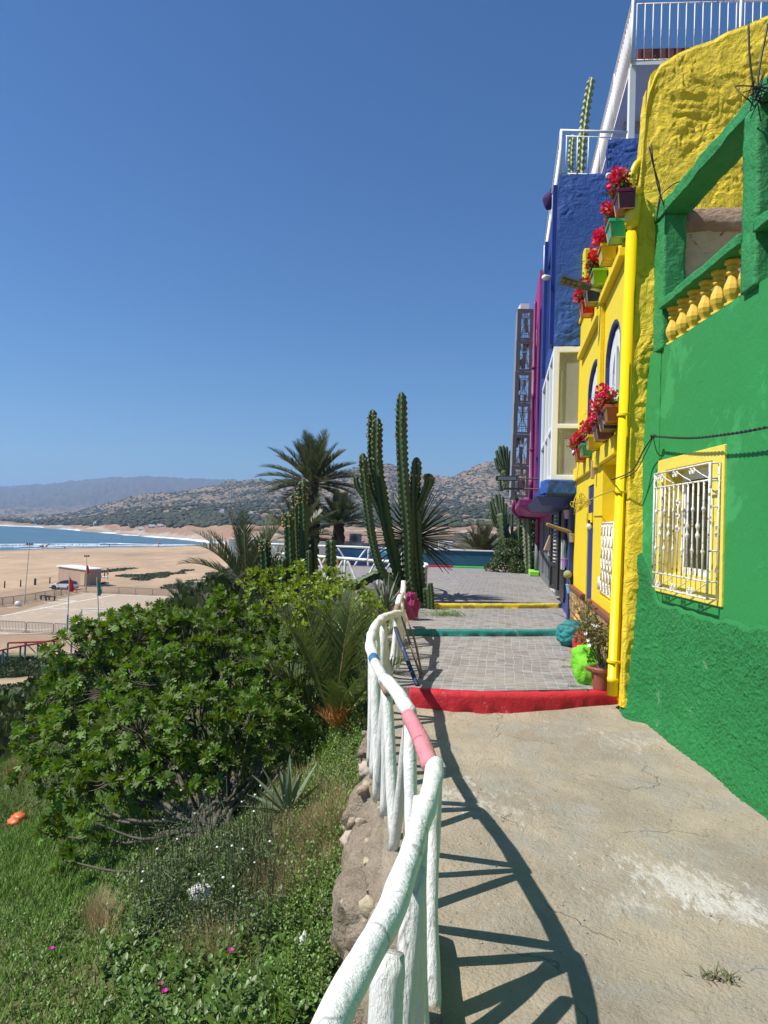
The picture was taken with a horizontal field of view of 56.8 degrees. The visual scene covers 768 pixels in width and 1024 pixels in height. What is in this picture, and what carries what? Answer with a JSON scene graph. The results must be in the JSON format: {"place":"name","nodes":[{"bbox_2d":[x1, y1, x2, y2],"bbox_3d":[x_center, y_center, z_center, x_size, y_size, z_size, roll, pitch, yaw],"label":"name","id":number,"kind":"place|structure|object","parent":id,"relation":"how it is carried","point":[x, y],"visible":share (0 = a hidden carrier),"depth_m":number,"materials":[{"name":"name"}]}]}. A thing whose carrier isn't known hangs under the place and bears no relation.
{"place":"outdoors","nodes":[
{"label":"outdoors","id":0,"kind":"place"},
{"bbox_2d":[0,593,171,634],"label":"football pitch","id":1,"kind":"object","parent":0,"point":[52,614],"visible":0.57,"depth_m":89.49,"materials":[{"name":"sand"}]},
{"bbox_2d":[0,526,216,549],"bbox_3d":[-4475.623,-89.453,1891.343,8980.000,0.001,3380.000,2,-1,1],"label":"sea","id":2,"kind":"structure","parent":0,"point":[21,535],"depth_m":423.12,"materials":[{"name":"liquid"}]},
{"bbox_2d":[0,525,224,548],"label":"surf","id":3,"kind":"structure","parent":2,"relation":"on","point":[25,545],"depth_m":326.37,"materials":[{"name":"liquid"}]},
{"bbox_2d":[0,580,395,1023],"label":"hillside","id":4,"kind":"structure","parent":0,"point":[11,653],"depth_m":5.84,"materials":[{"name":"plant"}]},
{"bbox_2d":[0,638,71,662],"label":"painted rail fence","id":5,"kind":"object","parent":4,"relation":"on","point":[19,647],"visible":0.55,"depth_m":57.33,"materials":[{"name":"red paint"}]},
{"bbox_2d":[0,822,279,1023],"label":"slope weeds","id":6,"kind":"object","parent":4,"relation":"on","point":[104,987],"depth_m":4.65,"materials":[{"name":"plant"}]},
{"bbox_2d":[0,554,282,761],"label":"slope shrubs","id":7,"kind":"object","parent":4,"relation":"on","point":[20,693],"visible":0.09,"depth_m":17.82,"materials":[{"name":"green plant"}]},
{"bbox_2d":[2,582,321,875],"bbox_3d":[-2.407,2.042,7.571,3.559,2.382,3.132,2,-1,1],"label":"fig tree","id":8,"kind":"object","parent":4,"relation":"on","point":[148,763],"visible":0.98,"depth_m":7.08,"materials":[{"name":"green plant"}]},
{"bbox_2d":[0,701,358,986],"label":"straw grass","id":9,"kind":"structure","parent":4,"relation":"on","point":[95,916],"depth_m":5.04,"materials":[{"name":"plant"}]},
{"bbox_2d":[163,577,202,602],"bbox_3d":[-5.345,4.302,19.098,1.594,5.142,1.782,3,-1,-35],"label":"date palm","id":10,"kind":"object","parent":4,"relation":"on","point":[180,587],"visible":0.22,"depth_m":18.79,"materials":[{"name":"green plant"}]},
{"bbox_2d":[0,625,367,1023],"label":"ice plant","id":11,"kind":"object","parent":4,"relation":"on","point":[24,830],"visible":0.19,"depth_m":6.09,"materials":[{"name":"plant"}]},
{"bbox_2d":[7,811,28,828],"bbox_3d":[-5.398,4.541,10.490,0.319,0.226,0.306,3,-1,-33],"label":"plastic bag","id":12,"kind":"object","parent":11,"relation":"on","point":[17,816],"visible":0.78,"depth_m":10.40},
{"bbox_2d":[0,624,367,1023],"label":"leafy weeds","id":13,"kind":"object","parent":4,"relation":"on","point":[277,753],"visible":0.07,"depth_m":7.00,"materials":[{"name":"green plant"}]},
{"bbox_2d":[187,882,216,905],"bbox_3d":[-1.270,2.673,4.970,0.195,0.142,0.212,3,-2,-43],"label":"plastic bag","id":14,"kind":"object","parent":4,"relation":"on","point":[208,890],"visible":0.37,"depth_m":4.92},
{"bbox_2d":[116,778,309,946],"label":"grey weeds","id":15,"kind":"object","parent":4,"relation":"on","point":[164,887],"depth_m":4.99,"materials":[{"name":"plant"}]},
{"bbox_2d":[93,837,339,1023],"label":"mallow","id":16,"kind":"object","parent":4,"relation":"on","point":[252,977],"depth_m":4.24,"materials":[{"name":"plant"}]},
{"bbox_2d":[177,508,285,594],"bbox_3d":[-3.237,2.490,16.964,3.442,5.213,3.138,2,-1,1],"label":"date palm","id":17,"kind":"object","parent":4,"relation":"on","point":[247,557],"visible":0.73,"depth_m":16.72,"materials":[{"name":"green plant"}]},
{"bbox_2d":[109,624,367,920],"bbox_3d":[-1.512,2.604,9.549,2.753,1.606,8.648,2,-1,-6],"label":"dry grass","id":18,"kind":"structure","parent":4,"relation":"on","point":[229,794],"depth_m":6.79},
{"bbox_2d":[238,754,323,826],"bbox_3d":[-0.738,2.214,5.628,0.802,0.428,0.766,2,-1,1],"label":"agave","id":19,"kind":"object","parent":4,"relation":"on","point":[288,791],"visible":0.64,"depth_m":5.64,"materials":[{"name":"green plant"}]},
{"bbox_2d":[199,593,367,721],"bbox_3d":[-1.381,2.080,8.959,2.854,2.044,1.181,1,-1,27],"label":"dark shrub","id":20,"kind":"object","parent":4,"relation":"on","point":[309,709],"visible":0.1,"depth_m":8.93,"materials":[{"name":"green plant"}]},
{"bbox_2d":[277,480,318,599],"bbox_3d":[-1.336,0.453,11.263,0.621,1.920,0.650,2,-1,1],"label":"column cactus","id":21,"kind":"object","parent":4,"relation":"on","point":[295,525],"depth_m":11.16,"materials":[{"name":"plant"}]},
{"bbox_2d":[251,494,349,548],"bbox_3d":[-2.830,1.300,24.082,3.170,3.905,2.764,2,-1,-31],"label":"date palm","id":22,"kind":"object","parent":4,"relation":"on","point":[311,523],"visible":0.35,"depth_m":23.96,"materials":[{"name":"green plant"}]},
{"bbox_2d":[235,688,367,1023],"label":"wall weeds","id":23,"kind":"object","parent":4,"relation":"on","point":[361,712],"depth_m":4.32,"materials":[{"name":"plant"}]},
{"bbox_2d":[255,427,359,554],"bbox_3d":[-2.671,0.066,25.989,4.186,6.453,3.756,2,-1,1],"label":"date palm","id":24,"kind":"object","parent":4,"relation":"on","point":[315,457],"visible":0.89,"depth_m":25.68,"materials":[{"name":"green plant"}]},
{"bbox_2d":[235,558,392,705],"bbox_3d":[-0.983,1.870,9.130,2.344,2.491,1.372,1,-1,36],"label":"yellow green shrub","id":25,"kind":"object","parent":4,"relation":"on","point":[294,597],"visible":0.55,"depth_m":9.09,"materials":[{"name":"green plant"}]},
{"bbox_2d":[228,539,400,567],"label":"garden wall","id":26,"kind":"structure","parent":4,"relation":"on","point":[322,550],"depth_m":27.55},
{"bbox_2d":[275,701,365,1021],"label":"tall weeds","id":27,"kind":"object","parent":4,"relation":"on","point":[318,972],"depth_m":4.44,"materials":[{"name":"plant"}]},
{"bbox_2d":[239,585,412,726],"bbox_3d":[-0.531,1.535,7.730,2.366,1.571,2.110,1,-1,39],"label":"young palm","id":28,"kind":"object","parent":4,"relation":"on","point":[338,672],"visible":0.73,"depth_m":7.36,"materials":[{"name":"green plant"}]},
{"bbox_2d":[315,699,362,731],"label":"dry palm shoot","id":29,"kind":"object","parent":4,"relation":"on","point":[338,720],"visible":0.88,"depth_m":7.14,"materials":[{"name":"orange plant"}]},
{"bbox_2d":[314,488,365,544],"bbox_3d":[-1.570,1.121,25.192,2.340,3.999,2.208,1,-1,17],"label":"date palm","id":30,"kind":"object","parent":4,"relation":"on","point":[339,505],"visible":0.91,"depth_m":25.03,"materials":[{"name":"green plant"}]},
{"bbox_2d":[290,599,420,620],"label":"bed weeds","id":31,"kind":"object","parent":4,"relation":"on","point":[378,612],"visible":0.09,"depth_m":11.31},
{"bbox_2d":[325,539,336,604],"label":"column cactus","id":32,"kind":"object","parent":31,"relation":"on","point":[330,552],"depth_m":10.96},
{"bbox_2d":[326,732,397,1023],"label":"retaining wall","id":33,"kind":"structure","parent":4,"relation":"on","point":[356,878],"depth_m":3.71,"materials":[{"name":"stone"}]},
{"bbox_2d":[329,730,374,943],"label":"rubble stones","id":34,"kind":"object","parent":33,"relation":"on","point":[366,904],"visible":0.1,"depth_m":4.08,"materials":[{"name":"stone"}]},
{"bbox_2d":[310,580,443,1023],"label":"log railing","id":35,"kind":"object","parent":33,"relation":"on","point":[403,981],"visible":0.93,"depth_m":2.11,"materials":[{"name":"white paint"}]},
{"bbox_2d":[336,545,387,557],"bbox_3d":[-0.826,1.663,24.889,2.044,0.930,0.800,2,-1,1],"label":"swimming pool","id":36,"kind":"object","parent":4,"relation":"on","point":[351,552],"visible":0.13,"depth_m":24.56,"materials":[{"name":"liquid"}]},
{"bbox_2d":[350,570,394,589],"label":"fallen cactus","id":37,"kind":"object","parent":4,"relation":"on","point":[373,574],"visible":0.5,"depth_m":13.53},
{"bbox_2d":[455,519,499,549],"bbox_3d":[3.573,1.561,26.413,2.454,2.695,2.608,3,-1,-37],"label":"date palm","id":38,"kind":"object","parent":4,"relation":"on","point":[481,538],"visible":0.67,"depth_m":26.17,"materials":[{"name":"green plant"}]},
{"bbox_2d":[513,519,539,550],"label":"dark thicket","id":39,"kind":"object","parent":4,"relation":"on","point":[533,523],"visible":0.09,"depth_m":25.40,"materials":[{"name":"green plant"}]},
{"bbox_2d":[521,519,532,573],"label":"column cactus","id":40,"kind":"object","parent":4,"relation":"on","point":[527,542],"depth_m":21.84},
{"bbox_2d":[515,270,550,589],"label":"purple house","id":41,"kind":"structure","parent":4,"relation":"on","point":[521,508],"depth_m":16.35,"materials":[{"name":"paint"}]},
{"bbox_2d":[509,303,532,497],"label":"fretwork tower","id":42,"kind":"structure","parent":41,"relation":"attached to","point":[516,436],"depth_m":15.99,"materials":[{"name":"grey metal"}]},
{"bbox_2d":[511,500,539,570],"bbox_3d":[3.530,0.807,18.570,0.516,1.999,5.787,1,-1,18],"label":"drainpipe","id":43,"kind":"object","parent":41,"relation":"attached to","point":[536,558],"visible":0.86,"depth_m":21.14,"materials":[{"name":"metal"}]},
{"bbox_2d":[527,138,638,619],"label":"blue house","id":44,"kind":"structure","parent":4,"relation":"on","point":[577,215],"depth_m":11.04,"materials":[{"name":"paint"}]},
{"bbox_2d":[529,301,536,499],"bbox_3d":[3.252,-2.446,15.489,0.128,4.360,0.164,2,-1,1],"label":"drainpipe","id":45,"kind":"object","parent":44,"relation":"attached to","point":[532,449],"visible":1,"depth_m":15.46,"materials":[{"name":"metal"}]},
{"bbox_2d":[540,349,565,480],"bbox_3d":[2.986,-1.486,12.669,0.198,2.070,3.235,2,-1,10],"label":"bay window","id":46,"kind":"structure","parent":44,"relation":"in","point":[546,422],"depth_m":11.94,"materials":[{"name":"white wood"}]},
{"bbox_2d":[549,512,560,589],"bbox_3d":[3.086,0.691,12.820,0.040,1.390,0.531,2,-1,-2],"label":"door shutter","id":47,"kind":"object","parent":44,"relation":"attached to","point":[554,571],"depth_m":12.78,"materials":[{"name":"black paint"}]},
{"bbox_2d":[546,523,574,541],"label":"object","id":48,"kind":"object","parent":44,"relation":"hanging from","point":[571,536],"visible":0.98,"depth_m":10.99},
{"bbox_2d":[559,512,564,602],"bbox_3d":[3.223,0.800,12.781,0.033,1.580,0.814,2,-1,10],"label":"door","id":49,"kind":"structure","parent":44,"relation":"in","point":[561,588],"depth_m":12.76,"materials":[{"name":"black paint"}]},
{"bbox_2d":[550,346,579,479],"bbox_3d":[2.916,-1.522,11.029,0.603,2.070,0.181,2,-1,10],"label":"bay window","id":50,"kind":"structure","parent":44,"relation":"in","point":[557,354],"depth_m":10.98,"materials":[{"name":"white wood"}]},
{"bbox_2d":[567,77,594,174],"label":"potted cactus","id":51,"kind":"object","parent":44,"relation":"on","point":[585,120],"visible":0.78,"depth_m":11.66,"materials":[{"name":"plant"}]},
{"bbox_2d":[543,129,628,270],"bbox_3d":[3.320,-5.556,13.327,1.080,0.752,4.514,2,-1,1],"label":"terrace railing","id":52,"kind":"object","parent":44,"relation":"on","point":[558,168],"visible":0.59,"depth_m":11.10,"materials":[{"name":"metal"}]},
{"bbox_2d":[601,48,688,172],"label":"balcony","id":53,"kind":"structure","parent":44,"relation":"on","point":[634,91],"depth_m":11.70,"materials":[{"name":"white"}]},
{"bbox_2d":[590,0,767,173],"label":"balcony railing","id":54,"kind":"object","parent":53,"relation":"on","point":[625,60],"visible":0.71,"depth_m":12.05,"materials":[{"name":"metal"}]},
{"bbox_2d":[569,16,767,707],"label":"yellow house","id":55,"kind":"structure","parent":4,"relation":"on","point":[693,104],"depth_m":6.40,"materials":[{"name":"paint"}]},
{"bbox_2d":[565,436,586,462],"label":"flower box","id":56,"kind":"object","parent":55,"relation":"attached to","point":[576,452],"visible":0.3,"depth_m":9.38,"materials":[{"name":"red plant"}]},
{"bbox_2d":[559,275,601,291],"bbox_3d":[2.313,-2.622,8.208,0.562,0.172,0.137,2,-1,1],"label":"sign","id":57,"kind":"object","parent":55,"relation":"attached to","point":[571,282],"visible":0.96,"depth_m":8.20,"materials":[{"name":"wood"}]},
{"bbox_2d":[570,489,590,513],"bbox_3d":[2.571,-0.134,9.239,0.292,0.332,0.302,2,-1,1],"label":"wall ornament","id":58,"kind":"object","parent":55,"relation":"attached to","point":[580,502],"visible":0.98,"depth_m":9.24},
{"bbox_2d":[572,289,592,317],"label":"flower box","id":59,"kind":"object","parent":55,"relation":"attached to","point":[586,312],"visible":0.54,"depth_m":9.33,"materials":[{"name":"red wood"}]},
{"bbox_2d":[570,429,594,457],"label":"flower box","id":60,"kind":"object","parent":55,"relation":"attached to","point":[578,439],"visible":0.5,"depth_m":8.69,"materials":[{"name":"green plant"}]},
{"bbox_2d":[578,272,598,306],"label":"flower box","id":61,"kind":"object","parent":55,"relation":"attached to","point":[591,297],"visible":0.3,"depth_m":8.74,"materials":[{"name":"black plant"}]},
{"bbox_2d":[586,485,593,618],"bbox_3d":[2.654,0.682,9.062,0.048,2.030,0.594,2,-1,10],"label":"door","id":62,"kind":"structure","parent":55,"relation":"in","point":[591,489],"depth_m":9.09,"materials":[{"name":"blue paint"}]},
{"bbox_2d":[578,420,602,450],"bbox_3d":[2.369,-0.890,8.061,0.325,0.367,0.473,2,-1,1],"label":"flower box","id":63,"kind":"object","parent":55,"relation":"attached to","point":[591,444],"visible":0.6,"depth_m":8.00,"materials":[{"name":"plant"}]},
{"bbox_2d":[587,359,596,417],"bbox_3d":[2.736,-1.483,9.114,0.092,0.906,1.244,2,-1,10],"label":"window","id":64,"kind":"structure","parent":55,"relation":"in","point":[593,376],"depth_m":9.50,"materials":[{"name":"glass"}]},
{"bbox_2d":[581,252,606,288],"bbox_3d":[2.432,-2.784,8.158,0.317,0.397,0.399,1,-1,39],"label":"flower box","id":65,"kind":"object","parent":55,"relation":"attached to","point":[598,276],"visible":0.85,"depth_m":8.07,"materials":[{"name":"green plant"}]},
{"bbox_2d":[584,409,611,441],"bbox_3d":[2.252,-0.932,7.420,0.331,0.384,0.447,1,-1,27],"label":"flower box","id":66,"kind":"object","parent":55,"relation":"attached to","point":[598,436],"visible":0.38,"depth_m":7.34,"materials":[{"name":"plant"}]},
{"bbox_2d":[587,398,617,431],"bbox_3d":[2.185,-0.981,6.955,0.298,0.364,0.469,2,-1,1],"label":"flower box","id":67,"kind":"object","parent":55,"relation":"attached to","point":[607,428],"visible":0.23,"depth_m":6.97,"materials":[{"name":"plant"}]},
{"bbox_2d":[589,225,616,266],"bbox_3d":[2.329,-2.820,7.523,0.290,0.401,0.410,2,-1,1],"label":"flower box","id":68,"kind":"object","parent":55,"relation":"attached to","point":[606,254],"visible":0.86,"depth_m":7.41,"materials":[{"name":"yellow plant"}]},
{"bbox_2d":[597,521,613,598],"bbox_3d":[2.368,0.497,7.554,0.059,0.784,0.932,2,-1,10],"label":"window grille","id":69,"kind":"object","parent":55,"relation":"attached to","point":[604,579],"depth_m":7.52,"materials":[{"name":"metal"}]},
{"bbox_2d":[592,382,618,424],"bbox_3d":[2.124,-1.024,6.740,0.313,0.366,0.442,2,-1,1],"label":"flower box","id":70,"kind":"object","parent":55,"relation":"attached to","point":[608,403],"visible":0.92,"depth_m":6.64,"materials":[{"name":"red plant"}]},
{"bbox_2d":[599,200,625,245],"bbox_3d":[2.231,-2.845,6.925,0.270,0.421,0.389,1,-1,16],"label":"flower box","id":71,"kind":"object","parent":55,"relation":"attached to","point":[615,230],"visible":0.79,"depth_m":6.84,"materials":[{"name":"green plant"}]},
{"bbox_2d":[605,319,620,402],"bbox_3d":[2.471,-1.543,7.535,0.092,0.946,1.072,2,-1,10],"label":"window","id":72,"kind":"structure","parent":55,"relation":"in","point":[612,368],"depth_m":7.73,"materials":[{"name":"glass"}]},
{"bbox_2d":[602,164,636,217],"bbox_3d":[2.141,-2.921,6.453,0.309,0.426,0.389,1,-1,21],"label":"flower box","id":73,"kind":"object","parent":55,"relation":"attached to","point":[621,190],"visible":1,"depth_m":6.35,"materials":[{"name":"purple plastic"}]},
{"bbox_2d":[607,158,642,695],"bbox_3d":[2.234,-0.800,6.503,0.244,4.944,0.378,1,-2,44],"label":"drainpipe","id":74,"kind":"object","parent":55,"relation":"attached to","point":[632,220],"visible":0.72,"depth_m":6.41,"materials":[{"name":"metal"}]},
{"bbox_2d":[618,75,767,819],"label":"green house","id":75,"kind":"structure","parent":4,"relation":"on","point":[697,689],"depth_m":5.09,"materials":[{"name":"paint"}]},
{"bbox_2d":[651,462,721,599],"bbox_3d":[2.300,0.143,5.479,0.099,0.965,1.076,2,-1,1],"label":"window grille","id":76,"kind":"object","parent":75,"relation":"attached to","point":[677,528],"depth_m":5.39,"materials":[{"name":"metal"}]},
{"bbox_2d":[655,444,726,606],"bbox_3d":[2.466,0.110,5.536,0.226,1.129,1.260,2,-1,1],"label":"window","id":77,"kind":"structure","parent":75,"relation":"in","point":[718,453],"depth_m":5.63,"materials":[{"name":"yellow paint"}]},
{"bbox_2d":[654,426,767,438],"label":"cable","id":78,"kind":"object","parent":75,"relation":"attached to","point":[728,433],"visible":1,"depth_m":4.84,"materials":[{"name":"black metal"}]},
{"bbox_2d":[735,72,767,121],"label":"wire tangle","id":79,"kind":"object","parent":75,"relation":"attached to","point":[758,96],"visible":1,"depth_m":4.47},
{"bbox_2d":[0,460,525,651],"bbox_3d":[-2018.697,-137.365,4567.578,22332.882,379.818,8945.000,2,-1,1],"label":"beach and hills","id":80,"kind":"structure","parent":0,"point":[32,500],"depth_m":546.97,"materials":[{"name":"sand"}]},
{"bbox_2d":[49,580,78,589],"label":"parked car","id":81,"kind":"object","parent":80,"relation":"on","point":[62,584],"visible":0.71,"depth_m":116.51,"materials":[{"name":"white paint"}]},
{"bbox_2d":[56,565,103,586],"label":"beach hut","id":82,"kind":"object","parent":80,"relation":"on","point":[77,573],"visible":0.84,"depth_m":125.69,"materials":[{"name":"paint"}]},
{"bbox_2d":[101,567,217,588],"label":"beach plants","id":83,"kind":"object","parent":80,"relation":"on","point":[145,577],"visible":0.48,"depth_m":148.53,"materials":[{"name":"green plant"}]},
{"bbox_2d":[0,459,525,527],"bbox_3d":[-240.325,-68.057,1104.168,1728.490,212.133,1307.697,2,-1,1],"label":"scrub","id":84,"kind":"object","parent":80,"relation":"on","point":[133,517],"visible":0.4,"depth_m":791.75,"materials":[{"name":"green plant"}]},
{"bbox_2d":[258,538,272,597],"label":"column cactus","id":85,"kind":"object","parent":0,"point":[264,548],"depth_m":11.17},
{"bbox_2d":[0,0,767,486],"label":"sky","id":86,"kind":"structure","parent":0,"point":[230,230],"materials":[{"name":"blue"}]},
{"bbox_2d":[353,392,434,609],"bbox_3d":[0.219,-0.121,12.597,1.496,3.989,0.794,2,-1,6],"label":"column cactus","id":87,"kind":"object","parent":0,"point":[372,489],"depth_m":12.44,"materials":[{"name":"plant"}]},
{"bbox_2d":[318,565,560,607],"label":"terrace","id":88,"kind":"structure","parent":0,"point":[464,585],"depth_m":16.63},
{"bbox_2d":[270,543,402,567],"bbox_3d":[-1.578,1.411,22.972,4.380,0.676,0.138,2,-1,6],"label":"log fence","id":89,"kind":"object","parent":88,"relation":"on","point":[341,546],"visible":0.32,"depth_m":22.89,"materials":[{"name":"white paint"}]},
{"bbox_2d":[276,552,428,587],"bbox_3d":[-0.499,1.384,16.168,1.401,0.681,6.386,3,-1,-34],"label":"log fence","id":90,"kind":"object","parent":88,"relation":"on","point":[425,566],"visible":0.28,"depth_m":16.49,"materials":[{"name":"white paint"}]},
{"bbox_2d":[359,486,465,581],"bbox_3d":[0.551,0.576,13.577,2.040,2.251,2.043,2,-1,1],"label":"yucca","id":91,"kind":"object","parent":88,"relation":"on","point":[426,550],"visible":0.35,"depth_m":13.47,"materials":[{"name":"green plant"}]},
{"bbox_2d":[422,549,519,571],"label":"blue parapet","id":92,"kind":"structure","parent":88,"relation":"on","point":[477,559],"depth_m":24.02,"materials":[{"name":"teal paint"}]},
{"bbox_2d":[488,445,522,567],"bbox_3d":[4.071,-0.102,23.650,1.064,4.402,1.459,1,-1,15],"label":"candelabra cactus","id":93,"kind":"object","parent":88,"relation":"on","point":[500,521],"visible":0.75,"depth_m":23.49,"materials":[{"name":"plant"}]},
{"bbox_2d":[483,536,538,572],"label":"flowering bush","id":94,"kind":"object","parent":88,"relation":"on","point":[512,562],"visible":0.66,"depth_m":22.30,"materials":[{"name":"green plant"}]},
{"bbox_2d":[388,608,565,634],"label":"terrace","id":95,"kind":"structure","parent":0,"point":[517,618],"depth_m":11.04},
{"bbox_2d":[361,572,422,610],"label":"agave","id":96,"kind":"object","parent":95,"relation":"on","point":[386,597],"visible":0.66,"depth_m":11.53,"materials":[{"name":"green plant"}]},
{"bbox_2d":[406,591,420,619],"bbox_3d":[0.409,1.468,10.706,0.287,0.548,0.259,2,-1,1],"label":"pot","id":97,"kind":"object","parent":95,"relation":"on","point":[413,601],"visible":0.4,"depth_m":10.64,"materials":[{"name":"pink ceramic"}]},
{"bbox_2d":[422,606,477,616],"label":"weed tuft","id":98,"kind":"object","parent":95,"relation":"on","point":[449,613],"visible":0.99,"depth_m":11.31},
{"bbox_2d":[434,603,559,608],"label":"kerb","id":99,"kind":"structure","parent":95,"relation":"on","point":[495,605],"depth_m":12.62,"materials":[{"name":"yellow paint"}]},
{"bbox_2d":[388,635,592,696],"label":"terrace","id":100,"kind":"structure","parent":0,"point":[505,663],"depth_m":7.75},
{"bbox_2d":[393,626,418,685],"bbox_3d":[0.212,1.398,6.930,0.048,0.470,0.735,2,-1,-17],"label":"leaning plank","id":101,"kind":"object","parent":100,"relation":"on","point":[407,660],"visible":0.99,"depth_m":6.89,"materials":[{"name":"blue paint"}]},
{"bbox_2d":[406,629,556,636],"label":"kerb","id":102,"kind":"structure","parent":100,"relation":"on","point":[482,632],"depth_m":9.78,"materials":[{"name":"teal paint"}]},
{"bbox_2d":[555,619,581,646],"bbox_3d":[2.467,1.589,9.221,0.471,0.386,0.388,2,-1,1],"label":"painted boulder","id":103,"kind":"object","parent":100,"relation":"on","point":[564,634],"visible":0.44,"depth_m":9.10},
{"bbox_2d":[570,642,603,685],"bbox_3d":[2.017,1.514,6.992,0.343,0.456,0.348,2,-1,1],"label":"painted boulder","id":104,"kind":"object","parent":100,"relation":"on","point":[581,655],"visible":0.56,"depth_m":6.90,"materials":[{"name":"paint"}]},
{"bbox_2d":[572,601,609,690],"bbox_3d":[2.023,1.263,6.742,0.440,0.815,0.446,2,-1,1],"label":"potted plant","id":105,"kind":"object","parent":100,"relation":"on","point":[599,672],"visible":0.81,"depth_m":6.68,"materials":[{"name":"green plant"}]},
{"bbox_2d":[380,700,767,1023],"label":"path","id":106,"kind":"structure","parent":0,"point":[527,961],"depth_m":3.42,"materials":[{"name":"concrete"}]},
{"bbox_2d":[389,931,441,1023],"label":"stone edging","id":107,"kind":"object","parent":106,"relation":"on","point":[434,1015],"visible":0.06,"depth_m":2.23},
{"bbox_2d":[409,687,617,713],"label":"kerb","id":108,"kind":"structure","parent":106,"relation":"on","point":[488,702],"depth_m":6.39,"materials":[{"name":"red paint"}]},
{"bbox_2d":[428,719,760,1008],"bbox_3d":[1.274,1.771,4.138,1.888,0.019,4.376,2,-1,1],"label":"grit","id":109,"kind":"object","parent":106,"relation":"on","point":[585,846],"visible":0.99,"depth_m":3.94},
{"bbox_2d":[681,961,740,986],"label":"weed tuft","id":110,"kind":"object","parent":106,"relation":"on","point":[726,973],"visible":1,"depth_m":2.66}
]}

